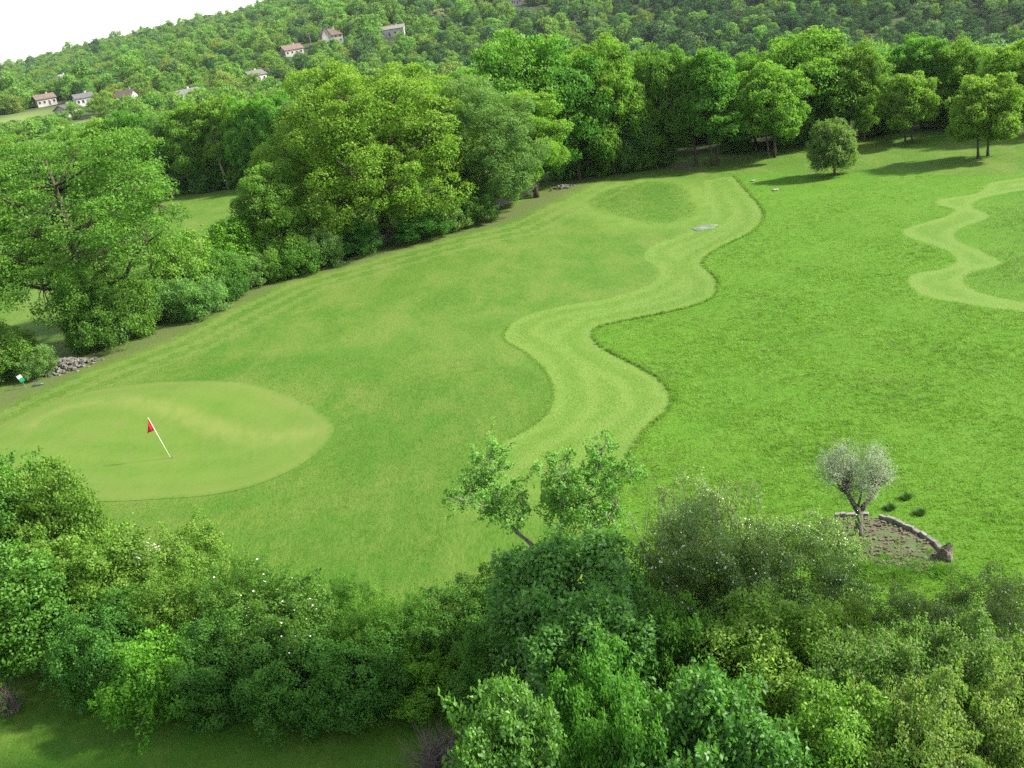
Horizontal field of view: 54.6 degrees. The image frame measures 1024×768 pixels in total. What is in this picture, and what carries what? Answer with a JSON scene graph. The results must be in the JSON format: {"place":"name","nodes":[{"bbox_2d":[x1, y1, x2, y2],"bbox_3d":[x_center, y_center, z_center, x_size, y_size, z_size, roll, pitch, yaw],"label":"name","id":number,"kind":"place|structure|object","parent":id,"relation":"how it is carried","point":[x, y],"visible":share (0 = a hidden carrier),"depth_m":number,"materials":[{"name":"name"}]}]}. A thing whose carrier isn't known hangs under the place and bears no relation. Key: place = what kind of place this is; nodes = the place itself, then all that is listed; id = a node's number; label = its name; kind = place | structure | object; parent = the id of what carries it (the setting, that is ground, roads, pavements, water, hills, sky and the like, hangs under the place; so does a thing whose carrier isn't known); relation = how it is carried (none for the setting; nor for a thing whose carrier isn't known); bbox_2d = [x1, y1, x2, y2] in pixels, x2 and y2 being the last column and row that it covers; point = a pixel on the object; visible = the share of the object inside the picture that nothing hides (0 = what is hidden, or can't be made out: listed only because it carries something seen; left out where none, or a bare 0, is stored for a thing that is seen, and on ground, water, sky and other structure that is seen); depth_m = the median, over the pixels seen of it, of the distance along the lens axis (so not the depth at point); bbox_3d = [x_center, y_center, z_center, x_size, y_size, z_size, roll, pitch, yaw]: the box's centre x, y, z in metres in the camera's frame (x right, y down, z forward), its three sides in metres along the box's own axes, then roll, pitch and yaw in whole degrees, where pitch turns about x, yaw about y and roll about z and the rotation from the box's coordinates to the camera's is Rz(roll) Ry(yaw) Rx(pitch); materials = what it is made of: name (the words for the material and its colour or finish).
{"place":"outdoors","nodes":[
{"label":"outdoors","id":0,"kind":"place"},
{"bbox_2d":[0,0,261,63],"label":"sky","id":1,"kind":"structure","parent":0,"point":[31,27],"materials":[{"name":"white"}]},
{"bbox_2d":[0,0,1023,767],"bbox_3d":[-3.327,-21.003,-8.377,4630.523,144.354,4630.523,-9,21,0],"label":"ground","id":2,"kind":"structure","parent":0,"point":[460,296],"depth_m":50.65,"materials":[{"name":"green plant"}]},
{"bbox_2d":[0,318,55,381],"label":"shrub","id":3,"kind":"object","parent":2,"relation":"on","point":[19,341],"visible":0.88,"depth_m":59.97,"materials":[{"name":"green plant"}]},
{"bbox_2d":[10,342,59,380],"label":"shrub","id":4,"kind":"object","parent":2,"relation":"on","point":[42,360],"visible":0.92,"depth_m":59.79,"materials":[{"name":"green plant"}]},
{"bbox_2d":[3,139,70,198],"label":"tree","id":5,"kind":"object","parent":2,"relation":"on","point":[37,168],"visible":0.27,"depth_m":141.15,"materials":[{"name":"green plant"}]},
{"bbox_2d":[0,445,102,574],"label":"shrub","id":6,"kind":"object","parent":2,"relation":"on","point":[4,467],"visible":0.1,"depth_m":36.01,"materials":[{"name":"green plant"}]},
{"bbox_2d":[0,532,111,720],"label":"shrub","id":7,"kind":"object","parent":2,"relation":"on","point":[18,614],"visible":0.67,"depth_m":29.36,"materials":[{"name":"green plant"}]},
{"bbox_2d":[0,452,125,582],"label":"shrub","id":8,"kind":"object","parent":2,"relation":"on","point":[71,500],"visible":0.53,"depth_m":33.69,"materials":[{"name":"green plant"}]},
{"bbox_2d":[9,512,167,650],"bbox_3d":[-13.416,6.393,32.051,4.943,4.178,5.108,-16,23,-18],"label":"shrub","id":9,"kind":"object","parent":2,"relation":"on","point":[91,561],"visible":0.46,"depth_m":31.21,"materials":[{"name":"green plant"}]},
{"bbox_2d":[46,272,136,354],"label":"shrub","id":10,"kind":"object","parent":2,"relation":"on","point":[101,289],"visible":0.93,"depth_m":62.32,"materials":[{"name":"green plant"}]},
{"bbox_2d":[0,124,194,327],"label":"tree","id":11,"kind":"object","parent":2,"relation":"on","point":[59,267],"visible":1,"depth_m":61.16,"materials":[{"name":"green plant"}]},
{"bbox_2d":[38,584,169,714],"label":"shrub","id":12,"kind":"object","parent":2,"relation":"on","point":[87,662],"visible":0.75,"depth_m":28.58,"materials":[{"name":"green plant"}]},
{"bbox_2d":[84,264,163,337],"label":"shrub","id":13,"kind":"object","parent":2,"relation":"on","point":[143,322],"visible":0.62,"depth_m":64.81,"materials":[{"name":"green plant"}]},
{"bbox_2d":[102,105,160,184],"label":"tree","id":14,"kind":"object","parent":2,"relation":"on","point":[125,119],"visible":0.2,"depth_m":124.82,"materials":[{"name":"green plant"}]},
{"bbox_2d":[87,619,203,754],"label":"shrub","id":15,"kind":"object","parent":2,"relation":"on","point":[142,669],"visible":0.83,"depth_m":27.16,"materials":[{"name":"green plant"}]},
{"bbox_2d":[125,271,183,322],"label":"shrub","id":16,"kind":"object","parent":2,"relation":"on","point":[161,296],"visible":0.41,"depth_m":66.85,"materials":[{"name":"green plant"}]},
{"bbox_2d":[133,111,186,194],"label":"tree","id":17,"kind":"object","parent":2,"relation":"on","point":[157,129],"visible":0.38,"depth_m":123.04,"materials":[{"name":"green plant"}]},
{"bbox_2d":[0,381,334,500],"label":"putting green","id":18,"kind":"object","parent":2,"relation":"on","point":[217,437],"visible":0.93,"depth_m":47.84,"materials":[{"name":"green plant"}]},
{"bbox_2d":[96,530,244,651],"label":"shrub","id":19,"kind":"object","parent":2,"relation":"on","point":[149,606],"visible":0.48,"depth_m":29.56,"materials":[{"name":"green plant"}]},
{"bbox_2d":[143,223,220,298],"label":"shrub","id":20,"kind":"object","parent":2,"relation":"on","point":[195,263],"visible":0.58,"depth_m":68.78,"materials":[{"name":"green plant"}]},
{"bbox_2d":[128,505,250,629],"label":"shrub","id":21,"kind":"object","parent":2,"relation":"on","point":[186,547],"visible":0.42,"depth_m":31.61,"materials":[{"name":"green plant"}]},
{"bbox_2d":[158,99,224,177],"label":"tree","id":22,"kind":"object","parent":2,"relation":"on","point":[175,132],"visible":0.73,"depth_m":120.34,"materials":[{"name":"green plant"}]},
{"bbox_2d":[163,273,232,323],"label":"shrub","id":23,"kind":"object","parent":2,"relation":"on","point":[203,293],"visible":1,"depth_m":66.73,"materials":[{"name":"green plant"}]},
{"bbox_2d":[185,91,251,187],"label":"tree","id":24,"kind":"object","parent":2,"relation":"on","point":[215,111],"visible":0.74,"depth_m":119.60,"materials":[{"name":"green plant"}]},
{"bbox_2d":[191,247,255,300],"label":"shrub","id":25,"kind":"object","parent":2,"relation":"on","point":[219,254],"visible":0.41,"depth_m":71.23,"materials":[{"name":"green plant"}]},
{"bbox_2d":[159,604,292,734],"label":"shrub","id":26,"kind":"object","parent":2,"relation":"on","point":[209,679],"visible":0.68,"depth_m":26.96,"materials":[{"name":"green plant"}]},
{"bbox_2d":[145,534,312,667],"bbox_3d":[-8.039,6.653,29.855,4.912,4.530,4.947,10,28,39],"label":"shrub","id":27,"kind":"object","parent":2,"relation":"on","point":[263,578],"visible":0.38,"depth_m":29.41,"materials":[{"name":"green plant"}]},
{"bbox_2d":[201,209,266,274],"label":"shrub","id":28,"kind":"object","parent":2,"relation":"on","point":[224,237],"visible":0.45,"depth_m":73.53,"materials":[{"name":"green plant"}]},
{"bbox_2d":[218,96,275,174],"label":"tree","id":29,"kind":"object","parent":2,"relation":"on","point":[241,112],"visible":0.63,"depth_m":117.88,"materials":[{"name":"green plant"}]},
{"bbox_2d":[226,161,312,254],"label":"tree","id":30,"kind":"object","parent":2,"relation":"on","point":[275,221],"visible":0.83,"depth_m":73.82,"materials":[{"name":"green plant"}]},
{"bbox_2d":[249,87,290,164],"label":"tree","id":31,"kind":"object","parent":2,"relation":"on","point":[268,107],"visible":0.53,"depth_m":115.89,"materials":[{"name":"green plant"}]},
{"bbox_2d":[212,568,353,709],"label":"shrub","id":32,"kind":"object","parent":2,"relation":"on","point":[299,602],"visible":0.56,"depth_m":27.71,"materials":[{"name":"green plant"}]},
{"bbox_2d":[267,229,326,281],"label":"shrub","id":33,"kind":"object","parent":2,"relation":"on","point":[291,264],"visible":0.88,"depth_m":74.16,"materials":[{"name":"green plant"}]},
{"bbox_2d":[237,619,363,750],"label":"shrub","id":34,"kind":"object","parent":2,"relation":"on","point":[287,706],"visible":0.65,"depth_m":26.19,"materials":[{"name":"green plant"}]},
{"bbox_2d":[298,220,347,270],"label":"shrub","id":35,"kind":"object","parent":2,"relation":"on","point":[330,243],"visible":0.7,"depth_m":75.35,"materials":[{"name":"green plant"}]},
{"bbox_2d":[283,563,377,636],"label":"shrub","id":36,"kind":"object","parent":2,"relation":"on","point":[343,594],"visible":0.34,"depth_m":29.35,"materials":[{"name":"green plant"}]},
{"bbox_2d":[300,616,415,735],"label":"shrub","id":37,"kind":"object","parent":2,"relation":"on","point":[366,696],"visible":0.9,"depth_m":26.03,"materials":[{"name":"green plant"}]},
{"bbox_2d":[333,215,385,256],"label":"shrub","id":38,"kind":"object","parent":2,"relation":"on","point":[360,245],"visible":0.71,"depth_m":77.52,"materials":[{"name":"green plant"}]},
{"bbox_2d":[249,58,486,234],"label":"tree","id":39,"kind":"object","parent":2,"relation":"on","point":[329,167],"visible":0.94,"depth_m":76.56,"materials":[{"name":"green plant"}]},
{"bbox_2d":[322,565,420,691],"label":"shrub","id":40,"kind":"object","parent":2,"relation":"on","point":[364,614],"visible":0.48,"depth_m":27.28,"materials":[{"name":"green plant"}]},
{"bbox_2d":[348,574,452,682],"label":"shrub","id":41,"kind":"object","parent":2,"relation":"on","point":[414,611],"visible":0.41,"depth_m":27.39,"materials":[{"name":"green plant"}]},
{"bbox_2d":[385,209,451,244],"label":"shrub","id":42,"kind":"object","parent":2,"relation":"on","point":[428,226],"visible":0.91,"depth_m":78.51,"materials":[{"name":"green plant"}]},
{"bbox_2d":[379,642,469,727],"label":"shrub","id":43,"kind":"object","parent":2,"relation":"on","point":[441,671],"visible":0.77,"depth_m":26.14,"materials":[{"name":"green plant"}]},
{"bbox_2d":[386,715,465,767],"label":"shrub","id":44,"kind":"object","parent":2,"relation":"on","point":[435,760],"visible":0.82,"depth_m":24.85,"materials":[{"name":"plant"}]},
{"bbox_2d":[401,577,497,682],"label":"shrub","id":45,"kind":"object","parent":2,"relation":"on","point":[471,608],"visible":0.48,"depth_m":27.43,"materials":[{"name":"green plant"}]},
{"bbox_2d":[451,188,500,228],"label":"shrub","id":46,"kind":"object","parent":2,"relation":"on","point":[478,199],"visible":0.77,"depth_m":81.17,"materials":[{"name":"green plant"}]},
{"bbox_2d":[448,552,516,655],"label":"shrub","id":47,"kind":"object","parent":2,"relation":"on","point":[482,580],"visible":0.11,"depth_m":28.73,"materials":[{"name":"green plant"}]},
{"bbox_2d":[438,630,531,726],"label":"shrub","id":48,"kind":"object","parent":2,"relation":"on","point":[473,667],"visible":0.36,"depth_m":25.33,"materials":[{"name":"green plant"}]},
{"bbox_2d":[421,72,551,213],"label":"tree","id":49,"kind":"object","parent":2,"relation":"on","point":[502,169],"visible":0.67,"depth_m":80.75,"materials":[{"name":"green plant"}]},
{"bbox_2d":[438,659,573,767],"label":"shrub","id":50,"kind":"object","parent":2,"relation":"on","point":[511,732],"visible":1,"depth_m":17.44,"materials":[{"name":"green plant"}]},
{"bbox_2d":[457,28,582,175],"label":"tree","id":51,"kind":"object","parent":2,"relation":"on","point":[522,73],"visible":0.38,"depth_m":90.94,"materials":[{"name":"green plant"}]},
{"bbox_2d":[487,89,574,197],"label":"tree","id":52,"kind":"object","parent":2,"relation":"on","point":[542,113],"visible":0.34,"depth_m":86.54,"materials":[{"name":"green plant"}]},
{"bbox_2d":[441,417,653,549],"bbox_3d":[1.162,3.929,29.145,6.208,6.557,2.873,-9,21,0],"label":"plum tree","id":53,"kind":"object","parent":2,"relation":"on","point":[563,489],"visible":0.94,"depth_m":28.49,"materials":[{"name":"green plant"}]},
{"bbox_2d":[479,522,662,697],"bbox_3d":[1.384,6.169,24.929,4.551,5.505,4.749,11,29,41],"label":"shrub","id":54,"kind":"object","parent":2,"relation":"on","point":[551,566],"visible":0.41,"depth_m":24.06,"materials":[{"name":"green plant"}]},
{"bbox_2d":[536,52,616,179],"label":"tree","id":55,"kind":"object","parent":2,"relation":"on","point":[576,85],"visible":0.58,"depth_m":91.47,"materials":[{"name":"green plant"}]},
{"bbox_2d":[515,567,676,765],"bbox_3d":[2.074,6.993,22.334,3.895,5.674,3.733,-24,26,-33],"label":"shrub","id":56,"kind":"object","parent":2,"relation":"on","point":[545,653],"visible":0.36,"depth_m":21.28,"materials":[{"name":"green plant"}]},
{"bbox_2d":[539,614,662,767],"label":"shrub","id":57,"kind":"object","parent":2,"relation":"on","point":[592,680],"visible":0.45,"depth_m":19.82,"materials":[{"name":"green plant"}]},
{"bbox_2d":[563,32,655,173],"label":"tree","id":58,"kind":"object","parent":2,"relation":"on","point":[619,80],"visible":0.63,"depth_m":92.63,"materials":[{"name":"green plant"}]},
{"bbox_2d":[600,75,655,171],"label":"tree","id":59,"kind":"object","parent":2,"relation":"on","point":[643,139],"visible":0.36,"depth_m":94.67,"materials":[{"name":"green plant"}]},
{"bbox_2d":[570,640,701,767],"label":"shrub","id":60,"kind":"object","parent":2,"relation":"on","point":[611,751],"visible":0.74,"depth_m":17.48,"materials":[{"name":"green plant"}]},
{"bbox_2d":[627,41,697,164],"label":"tree","id":61,"kind":"object","parent":2,"relation":"on","point":[652,71],"visible":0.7,"depth_m":94.14,"materials":[{"name":"green plant"}]},
{"bbox_2d":[611,564,742,730],"bbox_3d":[3.814,7.006,22.672,3.040,6.506,3.210,-23,25,-31],"label":"shrub","id":62,"kind":"object","parent":2,"relation":"on","point":[691,630],"visible":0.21,"depth_m":21.86,"materials":[{"name":"green plant"}]},
{"bbox_2d":[661,55,718,164],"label":"tree","id":63,"kind":"object","parent":2,"relation":"on","point":[682,70],"visible":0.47,"depth_m":93.18,"materials":[{"name":"green plant"}]},
{"bbox_2d":[599,459,796,655],"bbox_3d":[5.280,4.989,26.051,5.378,6.130,4.949,-11,22,-6],"label":"shrub","id":64,"kind":"object","parent":2,"relation":"on","point":[690,554],"visible":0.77,"depth_m":25.24,"materials":[{"name":"green plant"}]},
{"bbox_2d":[678,46,752,165],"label":"tree","id":65,"kind":"object","parent":2,"relation":"on","point":[720,82],"visible":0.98,"depth_m":91.12,"materials":[{"name":"green plant"}]},
{"bbox_2d":[612,653,820,767],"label":"shrub","id":66,"kind":"object","parent":2,"relation":"on","point":[703,701],"visible":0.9,"depth_m":16.89,"materials":[{"name":"green plant"}]},
{"bbox_2d":[725,59,813,157],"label":"tree","id":67,"kind":"object","parent":2,"relation":"on","point":[782,115],"visible":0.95,"depth_m":91.20,"materials":[{"name":"green plant"}]},
{"bbox_2d":[694,578,876,755],"bbox_3d":[5.997,6.846,22.387,4.510,4.977,4.325,-18,23,-21],"label":"shrub","id":68,"kind":"object","parent":2,"relation":"on","point":[747,653],"visible":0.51,"depth_m":21.39,"materials":[{"name":"green plant"}]},
{"bbox_2d":[715,505,885,673],"bbox_3d":[7.669,5.220,26.325,4.510,4.663,4.854,-12,22,-7],"label":"shrub","id":69,"kind":"object","parent":2,"relation":"on","point":[811,547],"visible":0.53,"depth_m":25.42,"materials":[{"name":"green plant"}]},
{"bbox_2d":[591,168,1023,706],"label":"rough grass","id":70,"kind":"structure","parent":2,"relation":"on","point":[811,460],"depth_m":43.70,"materials":[{"name":"green plant"}]},
{"bbox_2d":[751,25,871,135],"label":"tree","id":71,"kind":"object","parent":2,"relation":"on","point":[824,72],"visible":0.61,"depth_m":94.20,"materials":[{"name":"green plant"}]},
{"bbox_2d":[802,115,861,176],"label":"tree","id":72,"kind":"object","parent":2,"relation":"on","point":[833,143],"visible":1,"depth_m":81.85,"materials":[{"name":"green plant"}]},
{"bbox_2d":[782,587,907,677],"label":"shrub","id":73,"kind":"object","parent":2,"relation":"on","point":[853,620],"visible":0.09,"depth_m":22.20,"materials":[{"name":"green plant"}]},
{"bbox_2d":[771,675,933,767],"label":"shrub","id":74,"kind":"object","parent":2,"relation":"on","point":[844,746],"visible":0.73,"depth_m":17.65,"materials":[{"name":"green plant"}]},
{"bbox_2d":[824,37,895,138],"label":"tree","id":75,"kind":"object","parent":2,"relation":"on","point":[862,54],"visible":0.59,"depth_m":93.32,"materials":[{"name":"green plant"}]},
{"bbox_2d":[849,93,880,141],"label":"tree","id":76,"kind":"object","parent":2,"relation":"on","point":[861,113],"visible":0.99,"depth_m":93.57,"materials":[{"name":"green plant"}]},
{"bbox_2d":[796,607,977,767],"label":"shrub","id":77,"kind":"object","parent":2,"relation":"on","point":[872,658],"visible":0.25,"depth_m":19.67,"materials":[{"name":"green plant"}]},
{"bbox_2d":[832,516,944,571],"bbox_3d":[11.436,5.005,31.083,2.623,0.107,3.983,-19,23,-23],"label":"soil bed","id":78,"kind":"object","parent":2,"relation":"on","point":[912,542],"visible":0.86,"depth_m":30.88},
{"bbox_2d":[803,433,898,536],"bbox_3d":[10.663,3.157,31.185,3.314,3.879,2.412,-9,21,0],"label":"olive tree","id":79,"kind":"object","parent":78,"relation":"on","point":[876,481],"visible":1,"depth_m":30.78,"materials":[{"name":"green plant"}]},
{"bbox_2d":[835,516,940,566],"bbox_3d":[11.562,4.937,31.134,2.688,0.116,3.482,-9,21,0],"label":"bed rubble","id":80,"kind":"object","parent":78,"relation":"on","point":[878,522],"visible":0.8,"depth_m":30.96,"materials":[{"name":"stone"}]},
{"bbox_2d":[836,517,971,594],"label":"bed weeds","id":81,"kind":"object","parent":78,"relation":"on","point":[938,568],"visible":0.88,"depth_m":29.69,"materials":[{"name":"green plant"}]},
{"bbox_2d":[871,70,941,142],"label":"tree","id":82,"kind":"object","parent":2,"relation":"on","point":[913,108],"visible":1,"depth_m":89.33,"materials":[{"name":"green plant"}]},
{"bbox_2d":[855,573,980,693],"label":"shrub","id":83,"kind":"object","parent":2,"relation":"on","point":[909,609],"visible":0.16,"depth_m":23.56,"materials":[{"name":"green plant"}]},
{"bbox_2d":[885,30,958,128],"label":"tree","id":84,"kind":"object","parent":2,"relation":"on","point":[924,60],"visible":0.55,"depth_m":94.29,"materials":[{"name":"green plant"}]},
{"bbox_2d":[844,651,1022,767],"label":"shrub","id":85,"kind":"object","parent":2,"relation":"on","point":[918,713],"visible":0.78,"depth_m":17.21,"materials":[{"name":"green plant"}]},
{"bbox_2d":[870,591,1023,767],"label":"shrub","id":86,"kind":"object","parent":2,"relation":"on","point":[976,653],"visible":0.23,"depth_m":19.32,"materials":[{"name":"green plant"}]},
{"bbox_2d":[924,36,993,118],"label":"tree","id":87,"kind":"object","parent":2,"relation":"on","point":[956,53],"visible":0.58,"depth_m":92.71,"materials":[{"name":"green plant"}]},
{"bbox_2d":[914,550,1023,698],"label":"shrub","id":88,"kind":"object","parent":2,"relation":"on","point":[998,608],"visible":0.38,"depth_m":23.25,"materials":[{"name":"green plant"}]},
{"bbox_2d":[918,656,1023,767],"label":"shrub","id":89,"kind":"object","parent":2,"relation":"on","point":[1012,729],"visible":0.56,"depth_m":17.32,"materials":[{"name":"green plant"}]},
{"bbox_2d":[943,71,1023,158],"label":"tree","id":90,"kind":"object","parent":2,"relation":"on","point":[996,114],"visible":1,"depth_m":78.94,"materials":[{"name":"green plant"}]},
{"bbox_2d":[956,624,1023,767],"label":"shrub","id":91,"kind":"object","parent":2,"relation":"on","point":[1013,653],"visible":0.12,"depth_m":18.72,"materials":[{"name":"green plant"}]},
{"bbox_2d":[969,38,1023,123],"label":"tree","id":92,"kind":"object","parent":2,"relation":"on","point":[1013,56],"visible":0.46,"depth_m":87.17,"materials":[{"name":"green plant"}]},
{"bbox_2d":[457,177,760,521],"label":"fairway","id":93,"kind":"structure","parent":0,"point":[610,353],"depth_m":52.84,"materials":[{"name":"green plant"}]},
{"bbox_2d":[590,182,697,223],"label":"tee grass","id":94,"kind":"structure","parent":0,"point":[647,202],"depth_m":82.50,"materials":[{"name":"green plant"}]},
{"bbox_2d":[591,175,766,531],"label":"rough edge grass","id":95,"kind":"structure","parent":0,"point":[668,386],"depth_m":53.85,"materials":[{"name":"green plant"}]},
{"bbox_2d":[951,190,1023,300],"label":"meadow grass","id":96,"kind":"structure","parent":0,"point":[1016,228],"depth_m":57.64,"materials":[{"name":"green plant"}]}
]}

